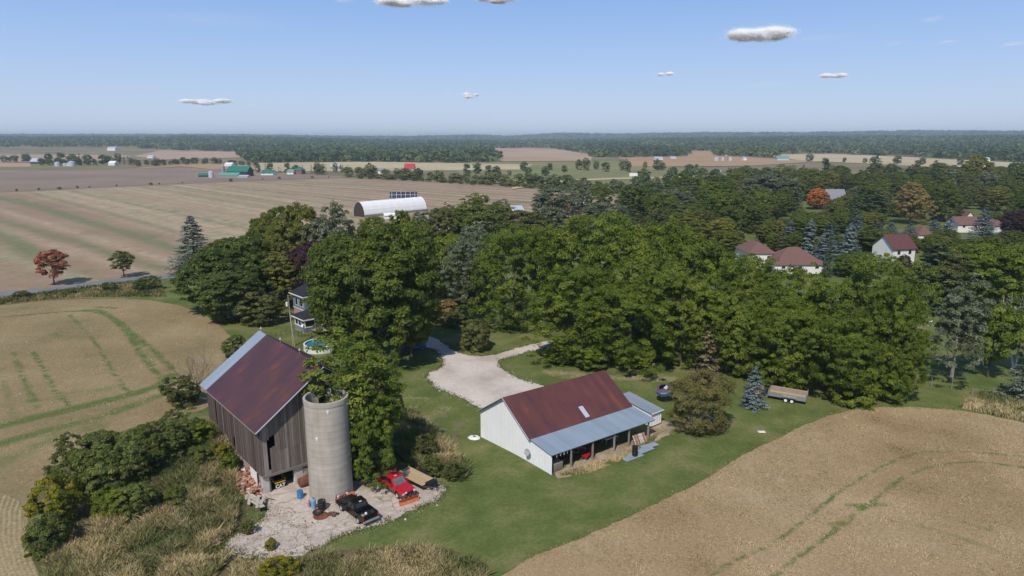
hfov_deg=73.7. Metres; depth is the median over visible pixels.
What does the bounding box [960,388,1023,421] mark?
tall grass
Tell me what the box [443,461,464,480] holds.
wild shrub
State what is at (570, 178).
hedgerow tree
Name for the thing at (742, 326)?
walnut tree
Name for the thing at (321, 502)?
stack
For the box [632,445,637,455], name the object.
drum
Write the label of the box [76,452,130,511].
sumac shrub
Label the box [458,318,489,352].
round shrub
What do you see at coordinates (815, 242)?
village tree
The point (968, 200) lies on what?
village tree
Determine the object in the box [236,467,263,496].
rubble heap
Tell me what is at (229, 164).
barn
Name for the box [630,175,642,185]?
roadside tree
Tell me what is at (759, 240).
evergreen tree
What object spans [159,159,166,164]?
windbreak tree
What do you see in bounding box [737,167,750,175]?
village tree
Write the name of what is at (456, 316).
garden shrub
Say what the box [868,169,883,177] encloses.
village tree
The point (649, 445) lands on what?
metal sheet
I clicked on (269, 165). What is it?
farmyard tree
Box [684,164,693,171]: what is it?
pasture tree
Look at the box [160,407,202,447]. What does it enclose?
sumac shrub
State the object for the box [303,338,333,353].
swimming pool
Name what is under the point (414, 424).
tall grass
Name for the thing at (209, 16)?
cloud
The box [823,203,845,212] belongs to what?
village tree
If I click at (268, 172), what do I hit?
house
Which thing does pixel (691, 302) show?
walnut tree
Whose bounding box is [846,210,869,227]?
village tree
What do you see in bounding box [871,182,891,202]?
village tree
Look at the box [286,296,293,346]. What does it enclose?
utility pole
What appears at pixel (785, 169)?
village tree
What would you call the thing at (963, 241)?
village tree
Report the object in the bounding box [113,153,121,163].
grove tree
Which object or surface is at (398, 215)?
leafy tree
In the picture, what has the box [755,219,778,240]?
village tree
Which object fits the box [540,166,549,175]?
pasture tree
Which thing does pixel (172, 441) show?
sumac shrub
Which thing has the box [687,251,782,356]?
walnut tree
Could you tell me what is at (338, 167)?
house
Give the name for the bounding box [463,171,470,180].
hedgerow tree
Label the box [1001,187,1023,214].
village tree
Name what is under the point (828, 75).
cloud
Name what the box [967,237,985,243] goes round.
village tree
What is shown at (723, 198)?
village tree
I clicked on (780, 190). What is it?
village tree
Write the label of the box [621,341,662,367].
young walnut shrub
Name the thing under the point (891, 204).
village tree
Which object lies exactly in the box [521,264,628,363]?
walnut tree
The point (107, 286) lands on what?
roadside shrub
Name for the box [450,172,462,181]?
hedgerow tree
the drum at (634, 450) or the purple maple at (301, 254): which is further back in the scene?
the purple maple at (301, 254)
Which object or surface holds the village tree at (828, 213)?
on the lawn at (498, 510)
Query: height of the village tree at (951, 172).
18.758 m
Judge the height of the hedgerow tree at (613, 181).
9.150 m
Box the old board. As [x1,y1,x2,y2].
[255,495,259,507]
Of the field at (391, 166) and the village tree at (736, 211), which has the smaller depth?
the village tree at (736, 211)
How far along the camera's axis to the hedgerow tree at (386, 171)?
690.72 m
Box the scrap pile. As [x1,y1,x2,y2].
[328,511,339,516]
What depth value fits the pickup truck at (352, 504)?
73.38 m
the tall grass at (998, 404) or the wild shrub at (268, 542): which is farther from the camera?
the tall grass at (998, 404)
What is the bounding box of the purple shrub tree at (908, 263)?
[888,254,911,281]
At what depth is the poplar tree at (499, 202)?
270.41 m
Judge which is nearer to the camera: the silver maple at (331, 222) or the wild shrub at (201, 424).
the wild shrub at (201, 424)
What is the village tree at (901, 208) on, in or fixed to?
on the lawn at (498, 510)
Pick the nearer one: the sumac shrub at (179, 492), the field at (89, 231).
the sumac shrub at (179, 492)
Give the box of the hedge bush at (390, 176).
[384,174,392,179]
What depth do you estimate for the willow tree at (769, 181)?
374.90 m
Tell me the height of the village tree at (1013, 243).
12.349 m
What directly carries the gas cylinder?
on the concrete pad
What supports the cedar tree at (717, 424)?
on the lawn at (498, 510)
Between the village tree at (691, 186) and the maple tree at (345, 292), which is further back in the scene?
the village tree at (691, 186)
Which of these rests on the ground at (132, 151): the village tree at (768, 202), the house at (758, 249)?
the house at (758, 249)
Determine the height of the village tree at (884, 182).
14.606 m
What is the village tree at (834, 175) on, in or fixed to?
on the lawn at (498, 510)
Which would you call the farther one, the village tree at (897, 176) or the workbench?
the village tree at (897, 176)
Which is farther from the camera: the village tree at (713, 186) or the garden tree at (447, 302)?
the village tree at (713, 186)
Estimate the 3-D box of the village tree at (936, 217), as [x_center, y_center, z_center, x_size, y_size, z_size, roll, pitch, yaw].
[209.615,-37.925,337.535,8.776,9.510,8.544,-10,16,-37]
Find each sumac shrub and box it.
[20,511,73,560]
[41,448,99,500]
[76,429,129,462]
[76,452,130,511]
[109,428,168,483]
[114,480,159,519]
[115,424,156,453]
[140,417,195,458]
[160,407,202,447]
[162,483,187,505]
[187,445,214,464]
[423,454,442,476]
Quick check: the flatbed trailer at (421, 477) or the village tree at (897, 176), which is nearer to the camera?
the flatbed trailer at (421, 477)
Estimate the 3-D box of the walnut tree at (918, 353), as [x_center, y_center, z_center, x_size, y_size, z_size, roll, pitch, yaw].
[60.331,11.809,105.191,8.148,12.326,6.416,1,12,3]
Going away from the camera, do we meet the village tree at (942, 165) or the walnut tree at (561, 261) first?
the walnut tree at (561, 261)
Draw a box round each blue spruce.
[738,364,769,412]
[775,218,796,249]
[798,219,818,256]
[813,222,837,261]
[831,223,861,274]
[848,215,862,231]
[881,221,897,233]
[900,223,918,239]
[928,219,945,234]
[942,218,960,236]
[960,208,999,240]
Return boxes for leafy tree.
[355,216,385,240]
[383,209,415,261]
[424,233,466,298]
[428,207,462,243]
[440,202,455,235]
[450,193,530,246]
[463,254,503,305]
[484,210,562,249]
[590,184,614,207]
[614,193,649,210]
[822,197,849,210]
[831,250,881,275]
[854,226,899,251]
[902,252,1004,308]
[940,243,1007,289]
[966,245,1023,311]
[1002,294,1023,370]
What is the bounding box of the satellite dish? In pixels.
[524,449,529,455]
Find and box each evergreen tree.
[614,206,627,250]
[622,190,632,214]
[656,181,661,193]
[664,178,671,192]
[688,186,696,203]
[742,188,750,202]
[744,189,757,226]
[754,209,766,243]
[772,197,782,221]
[792,188,803,211]
[831,216,841,236]
[844,200,864,234]
[848,195,859,221]
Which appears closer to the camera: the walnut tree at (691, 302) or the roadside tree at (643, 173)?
the walnut tree at (691, 302)
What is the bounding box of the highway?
[512,176,692,188]
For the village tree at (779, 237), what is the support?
on the lawn at (498, 510)
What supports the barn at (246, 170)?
on the field at (19, 180)
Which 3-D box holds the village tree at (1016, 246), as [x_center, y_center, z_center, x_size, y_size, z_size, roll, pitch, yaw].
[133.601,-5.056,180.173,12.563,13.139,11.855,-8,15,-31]
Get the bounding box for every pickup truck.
[335,491,378,523]
[375,469,418,505]
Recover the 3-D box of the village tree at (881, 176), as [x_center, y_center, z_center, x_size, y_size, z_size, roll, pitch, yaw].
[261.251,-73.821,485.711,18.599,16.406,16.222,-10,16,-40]
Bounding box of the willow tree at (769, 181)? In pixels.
[736,173,804,206]
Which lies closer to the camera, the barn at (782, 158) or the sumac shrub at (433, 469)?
the sumac shrub at (433, 469)
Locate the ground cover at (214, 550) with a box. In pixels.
[46,433,239,575]
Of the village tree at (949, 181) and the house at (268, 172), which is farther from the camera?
the house at (268, 172)
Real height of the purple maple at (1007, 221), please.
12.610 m
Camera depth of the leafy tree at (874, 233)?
235.02 m
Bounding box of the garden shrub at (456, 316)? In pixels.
[438,310,469,329]
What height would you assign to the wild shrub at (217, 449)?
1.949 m
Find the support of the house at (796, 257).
on the lawn at (498, 510)
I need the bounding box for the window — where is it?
[306,320,313,326]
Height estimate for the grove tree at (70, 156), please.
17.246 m
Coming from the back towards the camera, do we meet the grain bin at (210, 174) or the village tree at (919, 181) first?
the grain bin at (210, 174)
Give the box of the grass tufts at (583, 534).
[516,402,956,560]
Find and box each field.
[0,150,238,162]
[0,163,30,166]
[0,166,154,169]
[0,167,350,191]
[0,178,630,291]
[0,298,235,573]
[0,494,39,575]
[130,163,255,168]
[255,162,530,170]
[455,161,726,183]
[495,148,592,160]
[504,406,1023,575]
[620,151,817,166]
[773,154,1020,166]
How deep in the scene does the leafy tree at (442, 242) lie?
168.52 m
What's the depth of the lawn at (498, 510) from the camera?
94.60 m
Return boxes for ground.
[0,133,1023,466]
[28,418,463,575]
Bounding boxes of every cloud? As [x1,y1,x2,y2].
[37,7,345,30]
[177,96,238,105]
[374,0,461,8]
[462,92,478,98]
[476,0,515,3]
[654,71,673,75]
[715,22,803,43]
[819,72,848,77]
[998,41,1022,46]
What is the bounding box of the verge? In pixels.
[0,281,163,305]
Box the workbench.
[601,435,617,445]
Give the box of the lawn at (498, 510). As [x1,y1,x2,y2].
[8,182,1023,575]
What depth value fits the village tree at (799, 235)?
233.85 m
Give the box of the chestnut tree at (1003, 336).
[969,302,1023,377]
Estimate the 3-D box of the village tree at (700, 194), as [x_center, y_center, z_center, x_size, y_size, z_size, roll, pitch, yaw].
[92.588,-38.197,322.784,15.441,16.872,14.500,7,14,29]
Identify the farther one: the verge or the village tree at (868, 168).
the village tree at (868, 168)
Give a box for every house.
[107,147,118,150]
[108,161,118,164]
[260,170,276,174]
[287,169,294,173]
[289,280,323,333]
[295,166,305,173]
[330,164,340,168]
[511,205,524,213]
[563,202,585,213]
[734,239,775,267]
[766,247,824,273]
[820,189,845,207]
[871,234,917,263]
[913,225,932,237]
[945,216,980,232]
[960,210,973,215]
[984,219,1001,232]
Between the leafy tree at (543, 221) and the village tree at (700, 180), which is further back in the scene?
the village tree at (700, 180)
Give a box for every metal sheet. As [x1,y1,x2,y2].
[623,454,643,461]
[626,447,654,457]
[639,442,658,448]
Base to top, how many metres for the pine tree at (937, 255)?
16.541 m
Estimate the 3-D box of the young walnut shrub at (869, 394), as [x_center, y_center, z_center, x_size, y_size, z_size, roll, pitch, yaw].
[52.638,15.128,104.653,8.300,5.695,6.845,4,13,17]
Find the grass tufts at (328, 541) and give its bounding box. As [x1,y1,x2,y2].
[218,480,451,559]
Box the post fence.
[971,388,1003,394]
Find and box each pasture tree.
[463,164,470,171]
[472,162,481,173]
[485,165,491,172]
[491,165,500,174]
[519,161,527,170]
[524,167,531,175]
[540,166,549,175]
[575,159,582,169]
[581,157,590,169]
[593,160,599,168]
[601,162,610,170]
[618,158,627,169]
[625,161,631,170]
[653,159,662,169]
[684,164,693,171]
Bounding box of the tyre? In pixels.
[312,509,322,515]
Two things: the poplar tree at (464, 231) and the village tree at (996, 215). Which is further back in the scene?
the village tree at (996, 215)
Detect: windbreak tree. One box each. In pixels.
[134,159,140,165]
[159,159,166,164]
[190,157,197,163]
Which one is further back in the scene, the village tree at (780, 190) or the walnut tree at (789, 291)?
the village tree at (780, 190)
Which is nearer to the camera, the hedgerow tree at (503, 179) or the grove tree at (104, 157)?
the hedgerow tree at (503, 179)
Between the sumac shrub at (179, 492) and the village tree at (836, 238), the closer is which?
the sumac shrub at (179, 492)
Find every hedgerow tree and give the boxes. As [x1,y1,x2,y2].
[342,166,353,176]
[354,167,361,175]
[360,167,369,175]
[365,165,378,176]
[380,169,390,175]
[392,168,400,178]
[398,168,411,178]
[414,168,424,179]
[426,172,433,178]
[433,169,445,180]
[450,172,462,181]
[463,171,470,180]
[472,175,478,182]
[483,172,493,183]
[490,172,501,182]
[499,174,509,181]
[512,174,523,184]
[521,174,533,185]
[526,172,538,183]
[533,176,544,185]
[544,175,558,187]
[544,176,558,187]
[558,175,573,186]
[563,176,574,186]
[609,179,617,189]
[614,180,625,190]
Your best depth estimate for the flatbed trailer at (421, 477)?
80.86 m
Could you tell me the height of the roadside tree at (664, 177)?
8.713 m
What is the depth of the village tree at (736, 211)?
259.90 m
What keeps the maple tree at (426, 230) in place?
on the lawn at (498, 510)
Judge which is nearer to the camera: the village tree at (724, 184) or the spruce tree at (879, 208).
the spruce tree at (879, 208)
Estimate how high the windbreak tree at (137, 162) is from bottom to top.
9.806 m
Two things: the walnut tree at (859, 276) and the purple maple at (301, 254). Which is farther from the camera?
the purple maple at (301, 254)
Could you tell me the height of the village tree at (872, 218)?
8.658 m
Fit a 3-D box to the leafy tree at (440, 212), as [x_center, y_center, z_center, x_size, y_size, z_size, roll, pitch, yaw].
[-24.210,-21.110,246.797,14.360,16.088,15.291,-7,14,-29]
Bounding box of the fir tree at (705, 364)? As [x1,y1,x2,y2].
[690,324,722,382]
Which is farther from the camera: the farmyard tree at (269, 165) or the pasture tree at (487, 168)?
the farmyard tree at (269, 165)
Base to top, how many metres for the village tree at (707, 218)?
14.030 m
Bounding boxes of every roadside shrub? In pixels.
[11,290,30,298]
[62,288,75,292]
[101,281,117,289]
[131,275,161,290]
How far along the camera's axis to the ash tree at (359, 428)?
77.57 m
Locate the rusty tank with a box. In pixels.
[298,476,308,487]
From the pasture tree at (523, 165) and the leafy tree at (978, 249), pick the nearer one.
the leafy tree at (978, 249)
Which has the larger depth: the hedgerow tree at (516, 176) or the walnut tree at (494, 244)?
the hedgerow tree at (516, 176)
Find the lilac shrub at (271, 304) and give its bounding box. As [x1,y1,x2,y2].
[231,288,284,325]
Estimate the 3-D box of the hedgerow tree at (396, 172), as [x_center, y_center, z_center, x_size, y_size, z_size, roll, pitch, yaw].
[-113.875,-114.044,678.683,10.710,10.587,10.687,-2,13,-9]
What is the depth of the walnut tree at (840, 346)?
102.82 m
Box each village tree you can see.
[617,185,649,215]
[619,180,652,207]
[631,180,658,215]
[642,193,663,213]
[643,180,663,193]
[643,206,678,242]
[647,192,680,227]
[652,189,696,218]
[667,203,697,220]
[667,207,704,234]
[669,172,697,189]
[673,183,692,190]
[677,187,698,209]
[677,214,712,244]
[687,208,710,232]
[688,176,707,190]
[689,198,717,225]
[693,181,728,203]
[693,190,721,215]
[702,179,736,192]
[702,217,743,249]
[707,193,748,227]
[710,175,729,182]
[715,229,745,252]
[716,205,749,238]
[726,180,740,191]
[729,189,748,205]
[731,172,750,189]
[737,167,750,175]
[746,204,771,233]
[747,191,769,217]
[748,193,780,229]
[749,187,772,195]
[752,170,769,175]
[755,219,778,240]
[765,233,780,250]
[766,220,787,233]
[770,192,795,216]
[772,230,796,250]
[773,186,794,210]
[776,177,806,206]
[777,218,793,230]
[780,232,811,253]
[781,171,795,177]
[782,167,796,172]
[785,216,813,234]
[789,212,810,226]
[790,209,807,217]
[794,169,831,193]
[795,168,810,174]
[799,175,815,198]
[805,177,824,196]
[805,238,825,254]
[809,214,816,228]
[811,211,837,230]
[812,215,834,234]
[814,171,830,184]
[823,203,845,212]
[824,171,840,188]
[830,213,848,232]
[831,236,857,253]
[833,207,853,214]
[834,165,850,184]
[834,169,851,186]
[836,216,853,232]
[838,196,863,207]
[840,175,855,189]
[843,176,857,191]
[846,186,868,193]
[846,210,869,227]
[848,169,874,187]
[850,231,868,251]
[851,181,889,212]
[860,213,878,228]
[862,180,876,185]
[865,162,884,172]
[866,187,888,199]
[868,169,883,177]
[869,173,892,184]
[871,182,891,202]
[871,212,888,227]
[877,180,894,197]
[881,163,903,173]
[886,202,900,216]
[888,179,907,200]
[890,173,905,191]
[890,199,918,217]
[896,175,933,201]
[903,177,934,199]
[904,164,926,175]
[905,233,917,246]
[913,203,928,215]
[915,242,921,252]
[920,181,941,200]
[921,234,944,248]
[921,235,938,249]
[922,238,960,254]
[924,169,938,182]
[927,203,943,219]
[928,162,949,174]
[930,179,958,202]
[933,174,952,184]
[940,168,963,187]
[942,229,949,235]
[948,230,960,238]
[952,174,978,196]
[955,185,980,208]
[958,238,966,245]
[963,182,981,197]
[966,171,984,181]
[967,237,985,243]
[972,186,990,205]
[977,172,1001,190]
[978,185,1013,210]
[979,235,998,242]
[988,237,1004,245]
[989,176,1016,199]
[989,211,1002,220]
[990,169,1009,176]
[993,166,1007,175]
[996,230,1015,239]
[997,244,1023,288]
[1000,230,1023,246]
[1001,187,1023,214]
[1005,242,1023,282]
[1007,162,1023,175]
[1008,183,1023,205]
[1009,169,1023,182]
[1012,195,1023,210]
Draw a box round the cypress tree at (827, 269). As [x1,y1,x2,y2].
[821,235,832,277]
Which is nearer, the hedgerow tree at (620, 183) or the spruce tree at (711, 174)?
the spruce tree at (711, 174)
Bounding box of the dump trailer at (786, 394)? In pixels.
[759,385,807,403]
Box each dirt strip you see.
[554,420,671,479]
[675,414,715,430]
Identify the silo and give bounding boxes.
[303,388,353,503]
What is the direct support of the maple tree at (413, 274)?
on the lawn at (498, 510)
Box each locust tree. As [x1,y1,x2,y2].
[167,246,242,305]
[190,269,265,321]
[197,234,275,295]
[234,253,284,306]
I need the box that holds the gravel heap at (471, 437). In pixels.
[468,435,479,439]
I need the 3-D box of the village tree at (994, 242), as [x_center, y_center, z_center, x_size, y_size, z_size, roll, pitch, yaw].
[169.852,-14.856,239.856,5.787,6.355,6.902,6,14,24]
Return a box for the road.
[0,265,254,297]
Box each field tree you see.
[805,153,813,160]
[892,155,902,162]
[956,157,963,164]
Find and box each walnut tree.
[460,224,556,333]
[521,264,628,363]
[525,224,597,323]
[543,210,659,327]
[581,215,696,339]
[582,280,674,376]
[630,264,739,368]
[647,222,743,343]
[682,280,771,375]
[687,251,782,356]
[724,262,834,365]
[734,300,840,389]
[794,278,892,373]
[796,308,885,396]
[835,252,943,368]
[854,277,932,389]
[877,327,935,398]
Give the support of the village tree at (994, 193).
on the lawn at (498, 510)
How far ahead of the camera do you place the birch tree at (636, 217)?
276.49 m
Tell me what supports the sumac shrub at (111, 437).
on the weed ground at (244, 508)
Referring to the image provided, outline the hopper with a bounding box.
[656,384,671,399]
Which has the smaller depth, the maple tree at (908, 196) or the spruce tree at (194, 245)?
the spruce tree at (194, 245)
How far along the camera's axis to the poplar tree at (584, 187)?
309.45 m
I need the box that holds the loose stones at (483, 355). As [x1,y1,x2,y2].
[423,346,529,400]
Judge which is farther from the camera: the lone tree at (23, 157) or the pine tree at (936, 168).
the lone tree at (23, 157)
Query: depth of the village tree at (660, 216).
262.90 m
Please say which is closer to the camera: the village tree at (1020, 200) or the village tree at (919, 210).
the village tree at (1020, 200)
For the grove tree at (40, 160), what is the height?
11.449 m
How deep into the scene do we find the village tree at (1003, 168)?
583.58 m
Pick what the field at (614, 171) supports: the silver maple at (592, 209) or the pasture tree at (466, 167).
the pasture tree at (466, 167)
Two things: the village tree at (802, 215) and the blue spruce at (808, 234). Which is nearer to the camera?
the blue spruce at (808, 234)
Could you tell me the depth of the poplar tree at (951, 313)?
110.77 m
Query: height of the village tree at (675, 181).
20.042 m
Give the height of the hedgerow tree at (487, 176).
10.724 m
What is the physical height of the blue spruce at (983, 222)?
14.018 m
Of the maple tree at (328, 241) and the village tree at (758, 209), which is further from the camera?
the village tree at (758, 209)
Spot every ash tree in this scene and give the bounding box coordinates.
[297,326,406,477]
[320,341,407,470]
[348,396,395,489]
[362,391,398,469]
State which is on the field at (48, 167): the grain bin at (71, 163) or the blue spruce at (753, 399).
the grain bin at (71, 163)
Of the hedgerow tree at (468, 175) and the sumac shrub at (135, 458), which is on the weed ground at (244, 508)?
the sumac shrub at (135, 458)
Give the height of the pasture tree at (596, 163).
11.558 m
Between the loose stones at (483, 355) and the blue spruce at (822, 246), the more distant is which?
the blue spruce at (822, 246)
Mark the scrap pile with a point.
(333, 513)
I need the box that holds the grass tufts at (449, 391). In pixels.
[425,340,532,408]
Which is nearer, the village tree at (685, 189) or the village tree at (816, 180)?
the village tree at (685, 189)
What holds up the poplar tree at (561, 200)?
on the lawn at (498, 510)
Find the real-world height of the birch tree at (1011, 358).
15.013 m
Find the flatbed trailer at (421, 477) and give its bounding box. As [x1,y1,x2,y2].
[397,466,437,488]
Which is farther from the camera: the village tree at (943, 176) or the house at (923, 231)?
the village tree at (943, 176)
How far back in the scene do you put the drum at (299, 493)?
77.01 m
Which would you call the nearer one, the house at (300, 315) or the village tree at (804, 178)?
the house at (300, 315)
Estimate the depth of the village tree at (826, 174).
484.73 m
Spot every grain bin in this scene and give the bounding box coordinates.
[68,161,74,165]
[208,171,213,177]
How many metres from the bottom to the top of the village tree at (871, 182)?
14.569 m
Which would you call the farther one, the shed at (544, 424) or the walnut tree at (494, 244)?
the walnut tree at (494, 244)
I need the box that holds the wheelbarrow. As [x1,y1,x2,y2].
[580,452,589,458]
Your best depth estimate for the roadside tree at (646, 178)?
565.88 m
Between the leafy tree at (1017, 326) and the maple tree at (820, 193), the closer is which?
the leafy tree at (1017, 326)
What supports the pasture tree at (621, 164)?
on the field at (614, 171)
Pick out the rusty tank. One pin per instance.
(303, 481)
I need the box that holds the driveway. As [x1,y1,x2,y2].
[423,337,554,407]
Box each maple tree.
[244,205,299,279]
[260,201,327,299]
[264,248,299,309]
[296,223,445,363]
[305,231,369,328]
[312,281,374,355]
[379,218,441,313]
[380,259,444,356]
[805,188,830,208]
[892,180,940,223]
[922,182,965,220]
[958,154,997,181]
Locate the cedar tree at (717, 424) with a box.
[665,368,739,435]
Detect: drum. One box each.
[297,489,302,498]
[304,498,310,507]
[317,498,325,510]
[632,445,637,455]
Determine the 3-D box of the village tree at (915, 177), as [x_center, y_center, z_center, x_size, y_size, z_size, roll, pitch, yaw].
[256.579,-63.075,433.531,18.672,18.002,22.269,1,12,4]
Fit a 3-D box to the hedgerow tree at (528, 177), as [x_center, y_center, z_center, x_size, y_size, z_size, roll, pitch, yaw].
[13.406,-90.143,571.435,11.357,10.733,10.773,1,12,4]
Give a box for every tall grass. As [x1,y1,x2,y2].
[39,417,244,575]
[227,538,497,575]
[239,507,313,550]
[392,405,474,481]
[560,430,659,475]
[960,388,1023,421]
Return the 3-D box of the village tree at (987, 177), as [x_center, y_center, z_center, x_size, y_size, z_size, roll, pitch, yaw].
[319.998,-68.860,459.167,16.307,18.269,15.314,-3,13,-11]
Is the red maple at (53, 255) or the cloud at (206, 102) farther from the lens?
the cloud at (206, 102)
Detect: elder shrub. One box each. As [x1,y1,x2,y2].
[157,375,201,407]
[220,335,245,357]
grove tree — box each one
[37,158,43,164]
[44,153,52,162]
[55,152,66,162]
[65,154,76,164]
[73,157,80,164]
[81,154,92,163]
[98,154,107,163]
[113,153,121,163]
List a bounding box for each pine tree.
[886,242,974,318]
[928,160,941,182]
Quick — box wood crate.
[552,458,562,471]
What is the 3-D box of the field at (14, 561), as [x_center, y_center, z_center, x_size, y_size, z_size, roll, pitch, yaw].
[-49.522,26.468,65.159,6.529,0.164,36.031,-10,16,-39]
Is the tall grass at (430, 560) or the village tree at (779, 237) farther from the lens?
the village tree at (779, 237)
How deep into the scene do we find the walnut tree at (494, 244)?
140.98 m
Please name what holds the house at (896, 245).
on the lawn at (498, 510)
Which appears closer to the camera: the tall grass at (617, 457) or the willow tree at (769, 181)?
the tall grass at (617, 457)
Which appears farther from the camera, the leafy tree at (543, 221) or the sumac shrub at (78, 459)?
the leafy tree at (543, 221)
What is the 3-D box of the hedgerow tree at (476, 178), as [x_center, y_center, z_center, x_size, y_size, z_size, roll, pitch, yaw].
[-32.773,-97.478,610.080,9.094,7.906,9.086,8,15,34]
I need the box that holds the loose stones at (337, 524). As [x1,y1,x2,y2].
[231,480,445,562]
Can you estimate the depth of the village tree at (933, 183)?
414.44 m
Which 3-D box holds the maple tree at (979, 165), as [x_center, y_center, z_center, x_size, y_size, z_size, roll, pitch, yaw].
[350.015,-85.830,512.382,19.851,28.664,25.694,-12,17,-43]
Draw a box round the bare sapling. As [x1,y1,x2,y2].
[156,343,215,400]
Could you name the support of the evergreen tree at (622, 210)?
on the lawn at (498, 510)
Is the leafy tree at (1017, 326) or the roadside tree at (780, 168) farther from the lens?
the roadside tree at (780, 168)
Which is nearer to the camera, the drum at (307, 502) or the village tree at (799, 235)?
the drum at (307, 502)
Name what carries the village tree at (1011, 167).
on the lawn at (498, 510)
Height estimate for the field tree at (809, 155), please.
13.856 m
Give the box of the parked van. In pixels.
[402,343,426,350]
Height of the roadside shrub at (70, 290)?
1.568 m
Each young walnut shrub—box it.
[542,340,577,366]
[572,347,608,370]
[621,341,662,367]
[827,368,883,410]
[861,359,911,406]
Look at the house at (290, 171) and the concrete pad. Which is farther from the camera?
the house at (290, 171)
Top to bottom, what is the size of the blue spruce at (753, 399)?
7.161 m
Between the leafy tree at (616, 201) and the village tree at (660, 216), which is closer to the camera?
the village tree at (660, 216)
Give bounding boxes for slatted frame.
[632,432,646,445]
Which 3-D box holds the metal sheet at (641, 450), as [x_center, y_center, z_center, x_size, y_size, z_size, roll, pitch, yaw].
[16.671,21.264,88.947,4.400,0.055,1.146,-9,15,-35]
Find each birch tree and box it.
[621,208,644,229]
[652,204,678,223]
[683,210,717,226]
[1003,293,1023,368]
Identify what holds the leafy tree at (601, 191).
on the lawn at (498, 510)
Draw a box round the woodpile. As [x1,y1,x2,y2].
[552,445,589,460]
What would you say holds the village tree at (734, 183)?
on the lawn at (498, 510)
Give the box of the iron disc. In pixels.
[313,512,328,519]
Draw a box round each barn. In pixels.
[29,158,46,163]
[198,173,207,176]
[199,327,381,493]
[217,172,242,176]
[224,162,234,165]
[226,166,253,175]
[353,197,426,216]
[404,163,415,169]
[775,156,789,159]
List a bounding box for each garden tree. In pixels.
[434,298,457,317]
[452,289,483,319]
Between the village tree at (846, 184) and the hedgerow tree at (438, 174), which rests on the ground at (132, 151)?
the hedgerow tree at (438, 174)
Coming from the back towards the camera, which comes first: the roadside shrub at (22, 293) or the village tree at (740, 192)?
the village tree at (740, 192)
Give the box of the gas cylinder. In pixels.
[311,497,315,509]
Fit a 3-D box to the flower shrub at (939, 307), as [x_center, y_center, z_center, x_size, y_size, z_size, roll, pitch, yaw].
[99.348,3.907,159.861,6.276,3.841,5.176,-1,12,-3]
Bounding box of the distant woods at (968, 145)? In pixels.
[0,131,1023,162]
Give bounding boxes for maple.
[33,249,70,284]
[107,250,135,276]
[282,239,324,289]
[300,200,357,276]
[580,202,637,241]
[999,209,1023,233]
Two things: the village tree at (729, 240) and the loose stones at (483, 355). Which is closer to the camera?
the loose stones at (483, 355)
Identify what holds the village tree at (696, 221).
on the lawn at (498, 510)
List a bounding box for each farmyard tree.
[266,161,273,169]
[284,163,290,172]
[313,166,321,173]
[319,164,325,173]
[332,162,337,171]
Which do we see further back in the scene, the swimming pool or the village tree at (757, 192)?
the village tree at (757, 192)
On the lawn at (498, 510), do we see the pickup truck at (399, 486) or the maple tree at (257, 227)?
the maple tree at (257, 227)
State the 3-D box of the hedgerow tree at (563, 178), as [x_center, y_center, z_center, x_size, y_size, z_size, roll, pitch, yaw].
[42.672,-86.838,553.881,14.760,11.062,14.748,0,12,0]
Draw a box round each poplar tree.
[411,210,445,237]
[440,233,483,313]
[460,220,492,266]
[483,198,513,232]
[529,187,582,230]
[564,179,591,224]
[929,272,995,381]
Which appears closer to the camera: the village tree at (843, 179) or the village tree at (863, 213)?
the village tree at (863, 213)
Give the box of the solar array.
[390,192,416,197]
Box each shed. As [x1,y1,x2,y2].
[383,212,395,218]
[476,370,655,474]
[623,392,663,426]
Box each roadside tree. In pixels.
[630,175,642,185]
[637,168,650,180]
[641,176,649,181]
[661,174,671,182]
[667,167,677,179]
[690,167,701,177]
[698,168,708,179]
[709,168,720,178]
[726,167,734,175]
[762,166,773,171]
[773,164,785,173]
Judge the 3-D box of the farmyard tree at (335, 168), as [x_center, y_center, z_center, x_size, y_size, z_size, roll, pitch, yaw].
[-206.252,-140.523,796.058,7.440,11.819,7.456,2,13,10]
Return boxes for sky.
[0,0,1023,135]
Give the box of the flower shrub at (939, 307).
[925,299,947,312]
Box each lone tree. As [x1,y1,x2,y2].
[12,155,19,161]
[20,154,29,160]
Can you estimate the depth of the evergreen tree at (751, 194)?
313.14 m
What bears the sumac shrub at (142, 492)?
on the weed ground at (244, 508)
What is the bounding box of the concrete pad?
[222,475,446,557]
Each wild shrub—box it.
[22,471,84,533]
[52,431,94,474]
[89,482,134,519]
[180,418,216,444]
[207,443,232,460]
[220,452,238,470]
[239,520,254,534]
[258,555,302,575]
[264,537,276,551]
[414,432,440,455]
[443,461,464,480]
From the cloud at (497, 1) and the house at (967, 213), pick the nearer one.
the house at (967, 213)
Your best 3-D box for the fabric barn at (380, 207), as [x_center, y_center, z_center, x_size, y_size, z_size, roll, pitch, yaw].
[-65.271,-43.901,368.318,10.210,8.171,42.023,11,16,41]
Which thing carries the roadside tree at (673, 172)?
on the lawn at (498, 510)
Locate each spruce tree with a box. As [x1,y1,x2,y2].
[164,215,208,278]
[701,171,715,198]
[820,159,831,187]
[848,184,873,212]
[861,187,893,223]
[870,152,883,170]
[1000,350,1023,400]
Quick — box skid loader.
[269,473,287,489]

